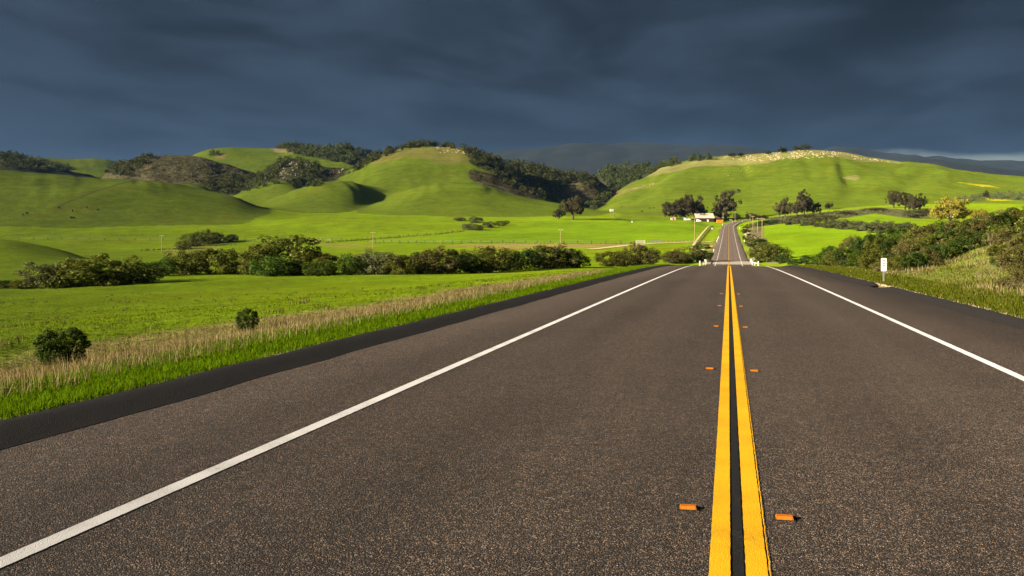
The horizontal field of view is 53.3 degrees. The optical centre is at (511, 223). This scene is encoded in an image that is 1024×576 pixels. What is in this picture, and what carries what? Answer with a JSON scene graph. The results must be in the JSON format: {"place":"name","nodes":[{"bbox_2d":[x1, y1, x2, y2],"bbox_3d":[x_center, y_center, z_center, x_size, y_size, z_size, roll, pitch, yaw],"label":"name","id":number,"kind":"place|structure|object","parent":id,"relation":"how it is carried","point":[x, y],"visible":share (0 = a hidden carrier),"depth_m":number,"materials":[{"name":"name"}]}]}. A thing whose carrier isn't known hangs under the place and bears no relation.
{"place":"outdoors","nodes":[
{"label":"outdoors","id":0,"kind":"place"},
{"bbox_2d":[0,266,629,397],"bbox_3d":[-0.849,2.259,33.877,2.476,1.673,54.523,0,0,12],"label":"dry grass","id":1,"kind":"structure","parent":0,"point":[73,364],"depth_m":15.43,"materials":[{"name":"plant"}]},
{"bbox_2d":[0,207,1023,575],"bbox_3d":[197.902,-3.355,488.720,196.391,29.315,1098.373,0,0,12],"label":"road","id":2,"kind":"structure","parent":0,"point":[610,423],"depth_m":8.15,"materials":[{"name":"grey asphalt"}]},
{"bbox_2d":[677,504,697,510],"bbox_3d":[1.085,1.745,6.291,0.128,0.020,0.118,0,-1,9],"label":"road marker","id":3,"kind":"object","parent":2,"relation":"on","point":[687,507],"visible":1,"depth_m":6.26,"materials":[{"name":"orange plastic"}]},
{"bbox_2d":[706,261,751,264],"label":"bridge deck","id":4,"kind":"structure","parent":2,"relation":"on","point":[731,262],"depth_m":295.70,"materials":[{"name":"concrete"}]},
{"bbox_2d":[773,514,795,521],"bbox_3d":[1.619,1.743,6.065,0.128,0.020,0.118,0,-1,12],"label":"road marker","id":5,"kind":"object","parent":2,"relation":"on","point":[784,517],"visible":1,"depth_m":6.03,"materials":[{"name":"orange plastic"}]},
{"bbox_2d":[0,142,1023,416],"bbox_3d":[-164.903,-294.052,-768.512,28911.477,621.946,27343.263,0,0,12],"label":"ground","id":6,"kind":"structure","parent":0,"point":[412,192],"depth_m":896.61,"materials":[{"name":"green plant"}]},
{"bbox_2d":[7,279,38,288],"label":"bush","id":7,"kind":"object","parent":6,"relation":"on","point":[15,283],"visible":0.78,"depth_m":161.12,"materials":[{"name":"green plant"}]},
{"bbox_2d":[12,261,78,288],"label":"bush","id":8,"kind":"object","parent":6,"relation":"on","point":[38,279],"visible":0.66,"depth_m":159.30,"materials":[{"name":"green plant"}]},
{"bbox_2d":[32,327,91,367],"bbox_3d":[-6.843,1.902,15.539,0.842,0.661,0.889,0,0,-11],"label":"bush","id":9,"kind":"object","parent":6,"relation":"on","point":[48,346],"visible":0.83,"depth_m":15.40,"materials":[{"name":"green plant"}]},
{"bbox_2d":[32,257,103,288],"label":"bush","id":10,"kind":"object","parent":6,"relation":"on","point":[63,283],"visible":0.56,"depth_m":159.23,"materials":[{"name":"green plant"}]},
{"bbox_2d":[56,253,137,286],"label":"bush","id":11,"kind":"object","parent":6,"relation":"on","point":[78,264],"visible":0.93,"depth_m":158.87,"materials":[{"name":"green plant"}]},
{"bbox_2d":[89,255,163,283],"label":"bush","id":12,"kind":"object","parent":6,"relation":"on","point":[138,269],"visible":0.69,"depth_m":162.39,"materials":[{"name":"green plant"}]},
{"bbox_2d":[0,150,253,194],"bbox_3d":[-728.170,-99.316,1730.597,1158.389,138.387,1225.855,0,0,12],"label":"oak wood","id":13,"kind":"object","parent":6,"relation":"on","point":[37,163],"visible":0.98,"depth_m":1592.40,"materials":[{"name":"green plant"}]},
{"bbox_2d":[132,262,166,281],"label":"bush","id":14,"kind":"object","parent":6,"relation":"on","point":[151,265],"visible":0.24,"depth_m":173.21,"materials":[{"name":"green plant"}]},
{"bbox_2d":[150,256,179,275],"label":"bush","id":15,"kind":"object","parent":6,"relation":"on","point":[171,263],"visible":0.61,"depth_m":199.10,"materials":[{"name":"green plant"}]},
{"bbox_2d":[157,249,206,274],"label":"bush","id":16,"kind":"object","parent":6,"relation":"on","point":[182,257],"visible":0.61,"depth_m":205.53,"materials":[{"name":"green plant"}]},
{"bbox_2d":[125,154,255,186],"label":"hill scrub","id":17,"kind":"object","parent":6,"relation":"on","point":[174,176],"visible":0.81,"depth_m":1514.21,"materials":[{"name":"green plant"}]},
{"bbox_2d":[175,233,209,245],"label":"bush","id":18,"kind":"object","parent":6,"relation":"on","point":[192,237],"visible":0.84,"depth_m":658.58,"materials":[{"name":"green plant"}]},
{"bbox_2d":[193,229,224,243],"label":"bush","id":19,"kind":"object","parent":6,"relation":"on","point":[208,232],"visible":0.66,"depth_m":681.17,"materials":[{"name":"green plant"}]},
{"bbox_2d":[182,248,240,274],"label":"willow","id":20,"kind":"object","parent":6,"relation":"on","point":[210,253],"visible":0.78,"depth_m":204.38,"materials":[{"name":"green plant"}]},
{"bbox_2d":[214,249,251,274],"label":"willow","id":21,"kind":"object","parent":6,"relation":"on","point":[233,257],"visible":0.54,"depth_m":203.83,"materials":[{"name":"green plant"}]},
{"bbox_2d":[235,307,259,329],"bbox_3d":[-6.300,2.263,24.271,0.583,0.592,0.579,0,0,22],"label":"bush","id":22,"kind":"object","parent":6,"relation":"on","point":[247,319],"visible":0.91,"depth_m":24.18,"materials":[{"name":"green plant"}]},
{"bbox_2d":[236,243,288,275],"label":"willow","id":23,"kind":"object","parent":6,"relation":"on","point":[242,269],"visible":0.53,"depth_m":198.44,"materials":[{"name":"green plant"}]},
{"bbox_2d":[247,255,295,276],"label":"willow","id":24,"kind":"object","parent":6,"relation":"on","point":[269,270],"visible":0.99,"depth_m":191.36,"materials":[{"name":"green plant"}]},
{"bbox_2d":[247,234,330,274],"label":"willow","id":25,"kind":"object","parent":6,"relation":"on","point":[289,247],"visible":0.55,"depth_m":201.20,"materials":[{"name":"green plant"}]},
{"bbox_2d":[208,140,381,191],"bbox_3d":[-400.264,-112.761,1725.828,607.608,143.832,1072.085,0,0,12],"label":"oak wood","id":26,"kind":"object","parent":6,"relation":"on","point":[308,150],"visible":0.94,"depth_m":2054.90,"materials":[{"name":"green plant"}]},
{"bbox_2d":[0,268,605,368],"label":"meadow grass","id":27,"kind":"structure","parent":6,"relation":"on","point":[154,314],"depth_m":46.56,"materials":[{"name":"green plant"}]},
{"bbox_2d":[283,249,340,275],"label":"willow","id":28,"kind":"object","parent":6,"relation":"on","point":[298,271],"visible":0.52,"depth_m":197.07,"materials":[{"name":"green plant"}]},
{"bbox_2d":[300,259,337,276],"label":"willow","id":29,"kind":"object","parent":6,"relation":"on","point":[328,265],"visible":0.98,"depth_m":180.53,"materials":[{"name":"green plant"}]},
{"bbox_2d":[0,264,672,419],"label":"roadside grass","id":30,"kind":"structure","parent":6,"relation":"on","point":[14,404],"depth_m":13.92,"materials":[{"name":"green plant"}]},
{"bbox_2d":[334,252,364,274],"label":"willow","id":31,"kind":"object","parent":6,"relation":"on","point":[352,267],"visible":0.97,"depth_m":185.00,"materials":[{"name":"green plant"}]},
{"bbox_2d":[347,248,387,274],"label":"willow","id":32,"kind":"object","parent":6,"relation":"on","point":[367,256],"visible":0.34,"depth_m":190.70,"materials":[{"name":"green plant"}]},
{"bbox_2d":[360,252,407,274],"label":"willow","id":33,"kind":"object","parent":6,"relation":"on","point":[375,266],"visible":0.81,"depth_m":184.51,"materials":[{"name":"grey plant"}]},
{"bbox_2d":[381,255,418,274],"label":"willow","id":34,"kind":"object","parent":6,"relation":"on","point":[409,264],"visible":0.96,"depth_m":182.53,"materials":[{"name":"green plant"}]},
{"bbox_2d":[411,245,462,273],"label":"willow","id":35,"kind":"object","parent":6,"relation":"on","point":[439,268],"visible":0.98,"depth_m":187.93,"materials":[{"name":"green plant"}]},
{"bbox_2d":[433,248,470,273],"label":"willow","id":36,"kind":"object","parent":6,"relation":"on","point":[453,252],"visible":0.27,"depth_m":195.42,"materials":[{"name":"green plant"}]},
{"bbox_2d":[321,165,603,198],"bbox_3d":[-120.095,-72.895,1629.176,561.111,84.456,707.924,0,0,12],"label":"hill scrub","id":37,"kind":"object","parent":6,"relation":"on","point":[505,185],"visible":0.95,"depth_m":1310.22,"materials":[{"name":"green plant"}]},
{"bbox_2d":[452,253,488,273],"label":"bush","id":38,"kind":"object","parent":6,"relation":"on","point":[467,257],"visible":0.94,"depth_m":191.01,"materials":[{"name":"green plant"}]},
{"bbox_2d":[353,139,600,200],"bbox_3d":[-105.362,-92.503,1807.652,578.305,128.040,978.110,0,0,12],"label":"oak wood","id":39,"kind":"object","parent":6,"relation":"on","point":[549,177],"visible":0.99,"depth_m":1452.68,"materials":[{"name":"green plant"}]},
{"bbox_2d":[467,245,512,272],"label":"willow","id":40,"kind":"object","parent":6,"relation":"on","point":[481,254],"visible":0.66,"depth_m":199.06,"materials":[{"name":"green plant"}]},
{"bbox_2d":[485,248,526,270],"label":"bush","id":41,"kind":"object","parent":6,"relation":"on","point":[509,254],"visible":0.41,"depth_m":208.22,"materials":[{"name":"green plant"}]},
{"bbox_2d":[503,249,544,270],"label":"bush","id":42,"kind":"object","parent":6,"relation":"on","point":[529,254],"visible":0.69,"depth_m":210.61,"materials":[{"name":"green plant"}]},
{"bbox_2d":[514,245,565,268],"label":"willow","id":43,"kind":"object","parent":6,"relation":"on","point":[539,249],"visible":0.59,"depth_m":217.08,"materials":[{"name":"green plant"}]},
{"bbox_2d":[541,242,584,268],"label":"willow","id":44,"kind":"object","parent":6,"relation":"on","point":[556,251],"visible":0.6,"depth_m":218.05,"materials":[{"name":"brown plant"}]},
{"bbox_2d":[557,195,584,219],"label":"tree","id":45,"kind":"object","parent":6,"relation":"on","point":[569,205],"visible":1,"depth_m":893.54,"materials":[{"name":"green plant"}]},
{"bbox_2d":[561,248,591,267],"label":"bush","id":46,"kind":"object","parent":6,"relation":"on","point":[577,264],"visible":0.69,"depth_m":220.52,"materials":[{"name":"green plant"}]},
{"bbox_2d":[593,251,627,266],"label":"bush","id":47,"kind":"object","parent":6,"relation":"on","point":[616,257],"visible":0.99,"depth_m":236.44,"materials":[{"name":"green plant"}]},
{"bbox_2d":[613,250,640,266],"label":"bush","id":48,"kind":"object","parent":6,"relation":"on","point":[630,255],"visible":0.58,"depth_m":248.51,"materials":[{"name":"green plant"}]},
{"bbox_2d":[622,242,660,265],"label":"bush","id":49,"kind":"object","parent":6,"relation":"on","point":[641,255],"visible":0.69,"depth_m":270.52,"materials":[{"name":"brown plant"}]},
{"bbox_2d":[584,153,712,209],"bbox_3d":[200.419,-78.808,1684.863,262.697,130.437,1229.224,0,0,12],"label":"oak wood","id":50,"kind":"object","parent":6,"relation":"on","point":[608,173],"visible":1,"depth_m":1696.79,"materials":[{"name":"green plant"}]},
{"bbox_2d":[659,250,687,263],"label":"bush","id":51,"kind":"object","parent":6,"relation":"on","point":[672,255],"visible":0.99,"depth_m":296.12,"materials":[{"name":"green plant"}]},
{"bbox_2d":[662,199,684,216],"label":"tree","id":52,"kind":"object","parent":6,"relation":"on","point":[671,210],"visible":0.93,"depth_m":974.25,"materials":[{"name":"green plant"}]},
{"bbox_2d":[669,197,701,217],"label":"tree","id":53,"kind":"object","parent":6,"relation":"on","point":[685,200],"visible":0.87,"depth_m":973.24,"materials":[{"name":"green plant"}]},
{"bbox_2d":[668,246,706,262],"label":"bush","id":54,"kind":"object","parent":6,"relation":"on","point":[691,249],"visible":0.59,"depth_m":303.21,"materials":[{"name":"green plant"}]},
{"bbox_2d":[684,194,704,215],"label":"tree","id":55,"kind":"object","parent":6,"relation":"on","point":[692,201],"visible":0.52,"depth_m":992.14,"materials":[{"name":"green plant"}]},
{"bbox_2d":[689,250,714,261],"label":"bush","id":56,"kind":"object","parent":6,"relation":"on","point":[710,254],"visible":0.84,"depth_m":301.52,"materials":[{"name":"green plant"}]},
{"bbox_2d":[694,213,714,221],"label":"barn","id":57,"kind":"structure","parent":6,"relation":"on","point":[706,217],"depth_m":964.17,"materials":[{"name":"metal"}]},
{"bbox_2d":[712,188,741,219],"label":"tree","id":58,"kind":"object","parent":6,"relation":"on","point":[726,203],"visible":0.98,"depth_m":989.54,"materials":[{"name":"green plant"}]},
{"bbox_2d":[748,246,776,262],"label":"bush","id":59,"kind":"object","parent":6,"relation":"on","point":[752,252],"visible":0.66,"depth_m":291.23,"materials":[{"name":"green plant"}]},
{"bbox_2d":[758,244,794,261],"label":"bush","id":60,"kind":"object","parent":6,"relation":"on","point":[775,250],"visible":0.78,"depth_m":286.39,"materials":[{"name":"green plant"}]},
{"bbox_2d":[772,197,789,216],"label":"tree","id":61,"kind":"object","parent":6,"relation":"on","point":[781,206],"visible":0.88,"depth_m":947.39,"materials":[{"name":"green plant"}]},
{"bbox_2d":[786,200,806,214],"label":"tree","id":62,"kind":"object","parent":6,"relation":"on","point":[795,209],"visible":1,"depth_m":903.20,"materials":[{"name":"green plant"}]},
{"bbox_2d":[796,189,814,213],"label":"tree","id":63,"kind":"object","parent":6,"relation":"on","point":[803,198],"visible":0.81,"depth_m":926.61,"materials":[{"name":"green plant"}]},
{"bbox_2d":[724,150,887,161],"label":"rock outcrop","id":64,"kind":"object","parent":6,"relation":"on","point":[777,156],"visible":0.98,"depth_m":1464.06,"materials":[{"name":"beige stone"}]},
{"bbox_2d":[819,250,845,265],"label":"bush","id":65,"kind":"object","parent":6,"relation":"on","point":[826,257],"visible":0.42,"depth_m":87.04,"materials":[{"name":"green plant"}]},
{"bbox_2d":[832,247,859,266],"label":"bush","id":66,"kind":"object","parent":6,"relation":"on","point":[841,255],"visible":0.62,"depth_m":80.43,"materials":[{"name":"green plant"}]},
{"bbox_2d":[838,234,866,252],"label":"bush","id":67,"kind":"object","parent":6,"relation":"on","point":[846,244],"visible":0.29,"depth_m":128.96,"materials":[{"name":"brown plant"}]},
{"bbox_2d":[846,249,872,267],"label":"bush","id":68,"kind":"object","parent":6,"relation":"on","point":[857,253],"visible":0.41,"depth_m":74.11,"materials":[{"name":"green plant"}]},
{"bbox_2d":[849,233,875,250],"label":"bush","id":69,"kind":"object","parent":6,"relation":"on","point":[858,243],"visible":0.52,"depth_m":114.14,"materials":[{"name":"green plant"}]},
{"bbox_2d":[856,250,887,269],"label":"bush","id":70,"kind":"object","parent":6,"relation":"on","point":[870,255],"visible":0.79,"depth_m":67.53,"materials":[{"name":"green plant"}]},
{"bbox_2d":[859,220,885,232],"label":"willow","id":71,"kind":"object","parent":6,"relation":"on","point":[868,225],"visible":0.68,"depth_m":452.12,"materials":[{"name":"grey plant"}]},
{"bbox_2d":[863,238,893,258],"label":"bush","id":72,"kind":"object","parent":6,"relation":"on","point":[877,242],"visible":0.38,"depth_m":90.96,"materials":[{"name":"green plant"}]},
{"bbox_2d":[749,190,1023,225],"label":"hill scrub","id":73,"kind":"object","parent":6,"relation":"on","point":[973,197],"visible":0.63,"depth_m":936.09,"materials":[{"name":"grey plant"}]},
{"bbox_2d":[872,221,903,231],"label":"willow","id":74,"kind":"object","parent":6,"relation":"on","point":[887,225],"visible":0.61,"depth_m":443.73,"materials":[{"name":"plant"}]},
{"bbox_2d":[877,237,905,260],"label":"bush","id":75,"kind":"object","parent":6,"relation":"on","point":[885,247],"visible":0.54,"depth_m":79.94,"materials":[{"name":"green plant"}]},
{"bbox_2d":[886,227,915,245],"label":"bush","id":76,"kind":"object","parent":6,"relation":"on","point":[897,236],"visible":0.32,"depth_m":103.67,"materials":[{"name":"green plant"}]},
{"bbox_2d":[886,255,916,270],"bbox_3d":[22.288,2.273,58.131,1.594,1.118,1.911,0,0,-33],"label":"bush","id":77,"kind":"object","parent":6,"relation":"on","point":[895,259],"visible":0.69,"depth_m":57.95,"materials":[{"name":"green plant"}]},
{"bbox_2d":[895,192,911,209],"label":"tree","id":78,"kind":"object","parent":6,"relation":"on","point":[900,199],"visible":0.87,"depth_m":920.25,"materials":[{"name":"green plant"}]},
{"bbox_2d":[785,265,1023,318],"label":"roadside grass","id":79,"kind":"structure","parent":6,"relation":"on","point":[907,284],"depth_m":35.90,"materials":[{"name":"green plant"}]},
{"bbox_2d":[890,237,919,255],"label":"bush","id":80,"kind":"object","parent":6,"relation":"on","point":[906,249],"visible":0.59,"depth_m":72.71,"materials":[{"name":"brown plant"}]},
{"bbox_2d":[791,232,1023,317],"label":"bank grass","id":81,"kind":"structure","parent":6,"relation":"on","point":[972,281],"depth_m":44.06,"materials":[{"name":"green plant"}]},
{"bbox_2d":[897,252,927,271],"bbox_3d":[22.629,2.142,57.679,1.739,1.222,1.680,0,0,21],"label":"bush","id":82,"kind":"object","parent":6,"relation":"on","point":[922,260],"visible":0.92,"depth_m":57.41,"materials":[{"name":"green plant"}]},
{"bbox_2d":[904,194,924,209],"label":"tree","id":83,"kind":"object","parent":6,"relation":"on","point":[914,203],"visible":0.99,"depth_m":870.46,"materials":[{"name":"green plant"}]},
{"bbox_2d":[901,209,928,217],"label":"bush","id":84,"kind":"object","parent":6,"relation":"on","point":[915,214],"visible":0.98,"depth_m":713.73,"materials":[{"name":"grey plant"}]},
{"bbox_2d":[910,222,948,241],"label":"bush","id":85,"kind":"object","parent":6,"relation":"on","point":[930,229],"visible":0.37,"depth_m":87.30,"materials":[{"name":"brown plant"}]},
{"bbox_2d":[918,246,943,265],"bbox_3d":[24.922,1.982,61.263,2.048,1.357,1.840,0,0,15],"label":"bush","id":86,"kind":"object","parent":6,"relation":"on","point":[932,252],"visible":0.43,"depth_m":61.04,"materials":[{"name":"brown plant"}]},
{"bbox_2d":[921,232,949,248],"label":"bush","id":87,"kind":"object","parent":6,"relation":"on","point":[927,239],"visible":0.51,"depth_m":72.66,"materials":[{"name":"green plant"}]},
{"bbox_2d":[922,244,948,261],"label":"bush","id":88,"kind":"object","parent":6,"relation":"on","point":[942,251],"visible":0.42,"depth_m":63.09,"materials":[{"name":"green plant"}]},
{"bbox_2d":[931,227,962,243],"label":"bush","id":89,"kind":"object","parent":6,"relation":"on","point":[940,230],"visible":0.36,"depth_m":72.58,"materials":[{"name":"green plant"}]},
{"bbox_2d":[935,242,962,259],"bbox_3d":[27.509,1.718,64.466,1.837,1.230,1.677,0,0,-8],"label":"bush","id":90,"kind":"object","parent":6,"relation":"on","point":[954,249],"visible":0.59,"depth_m":64.19,"materials":[{"name":"green plant"}]},
{"bbox_2d":[928,196,973,221],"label":"tree","id":91,"kind":"object","parent":6,"relation":"on","point":[956,206],"visible":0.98,"depth_m":489.77,"materials":[{"name":"yellow plant"}]},
{"bbox_2d":[941,224,974,245],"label":"bush","id":92,"kind":"object","parent":6,"relation":"on","point":[955,231],"visible":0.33,"depth_m":70.84,"materials":[{"name":"green plant"}]},
{"bbox_2d":[947,237,974,254],"bbox_3d":[28.686,1.402,65.315,1.617,1.221,1.674,0,0,-28],"label":"bush","id":93,"kind":"object","parent":6,"relation":"on","point":[965,242],"visible":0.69,"depth_m":64.98,"materials":[{"name":"green plant"}]},
{"bbox_2d":[957,220,982,243],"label":"bush","id":94,"kind":"object","parent":6,"relation":"on","point":[964,233],"visible":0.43,"depth_m":69.32,"materials":[{"name":"green plant"}]},
{"bbox_2d":[969,229,994,246],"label":"bush","id":95,"kind":"object","parent":6,"relation":"on","point":[979,242],"visible":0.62,"depth_m":64.25,"materials":[{"name":"green plant"}]},
{"bbox_2d":[966,217,1003,239],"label":"bush","id":96,"kind":"object","parent":6,"relation":"on","point":[974,227],"visible":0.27,"depth_m":68.37,"materials":[{"name":"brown plant"}]},
{"bbox_2d":[983,242,1006,256],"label":"bush","id":97,"kind":"object","parent":6,"relation":"on","point":[989,251],"visible":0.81,"depth_m":55.37,"materials":[{"name":"green plant"}]},
{"bbox_2d":[981,224,1013,243],"bbox_3d":[30.160,0.635,62.915,1.984,1.316,1.894,0,0,-13],"label":"bush","id":98,"kind":"object","parent":6,"relation":"on","point":[996,228],"visible":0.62,"depth_m":62.85,"materials":[{"name":"green plant"}]},
{"bbox_2d":[983,212,1016,233],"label":"bush","id":99,"kind":"object","parent":6,"relation":"on","point":[1001,217],"visible":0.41,"depth_m":68.15,"materials":[{"name":"green plant"}]},
{"bbox_2d":[993,276,1023,288],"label":"bush","id":100,"kind":"object","parent":6,"relation":"on","point":[1006,281],"visible":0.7,"depth_m":34.90,"materials":[{"name":"brown plant"}]},
{"bbox_2d":[995,244,1023,266],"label":"bush","id":101,"kind":"object","parent":6,"relation":"on","point":[1007,260],"visible":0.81,"depth_m":46.63,"materials":[{"name":"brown plant"}]},
{"bbox_2d":[995,226,1023,245],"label":"bush","id":102,"kind":"object","parent":6,"relation":"on","point":[1001,238],"visible":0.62,"depth_m":58.37,"materials":[{"name":"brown plant"}]},
{"bbox_2d":[996,208,1023,228],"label":"bush","id":103,"kind":"object","parent":6,"relation":"on","point":[1019,214],"visible":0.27,"depth_m":68.80,"materials":[{"name":"green plant"}]},
{"bbox_2d":[1005,262,1023,281],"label":"bush","id":104,"kind":"object","parent":6,"relation":"on","point":[1015,273],"visible":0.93,"depth_m":37.13,"materials":[{"name":"brown plant"}]},
{"bbox_2d":[1005,235,1023,255],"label":"bush","id":105,"kind":"object","parent":6,"relation":"on","point":[1010,243],"visible":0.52,"depth_m":51.79,"materials":[{"name":"brown plant"}]},
{"bbox_2d":[1012,216,1023,241],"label":"bush","id":106,"kind":"object","parent":6,"relation":"on","point":[1020,223],"visible":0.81,"depth_m":57.16,"materials":[{"name":"green plant"}]},
{"bbox_2d":[0,0,1023,161],"label":"sky","id":107,"kind":"structure","parent":0,"point":[113,80],"materials":[{"name":"blue"}]},
{"bbox_2d":[871,243,1023,295],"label":"dry grass","id":108,"kind":"structure","parent":0,"point":[969,263],"depth_m":53.71,"materials":[{"name":"plant"}]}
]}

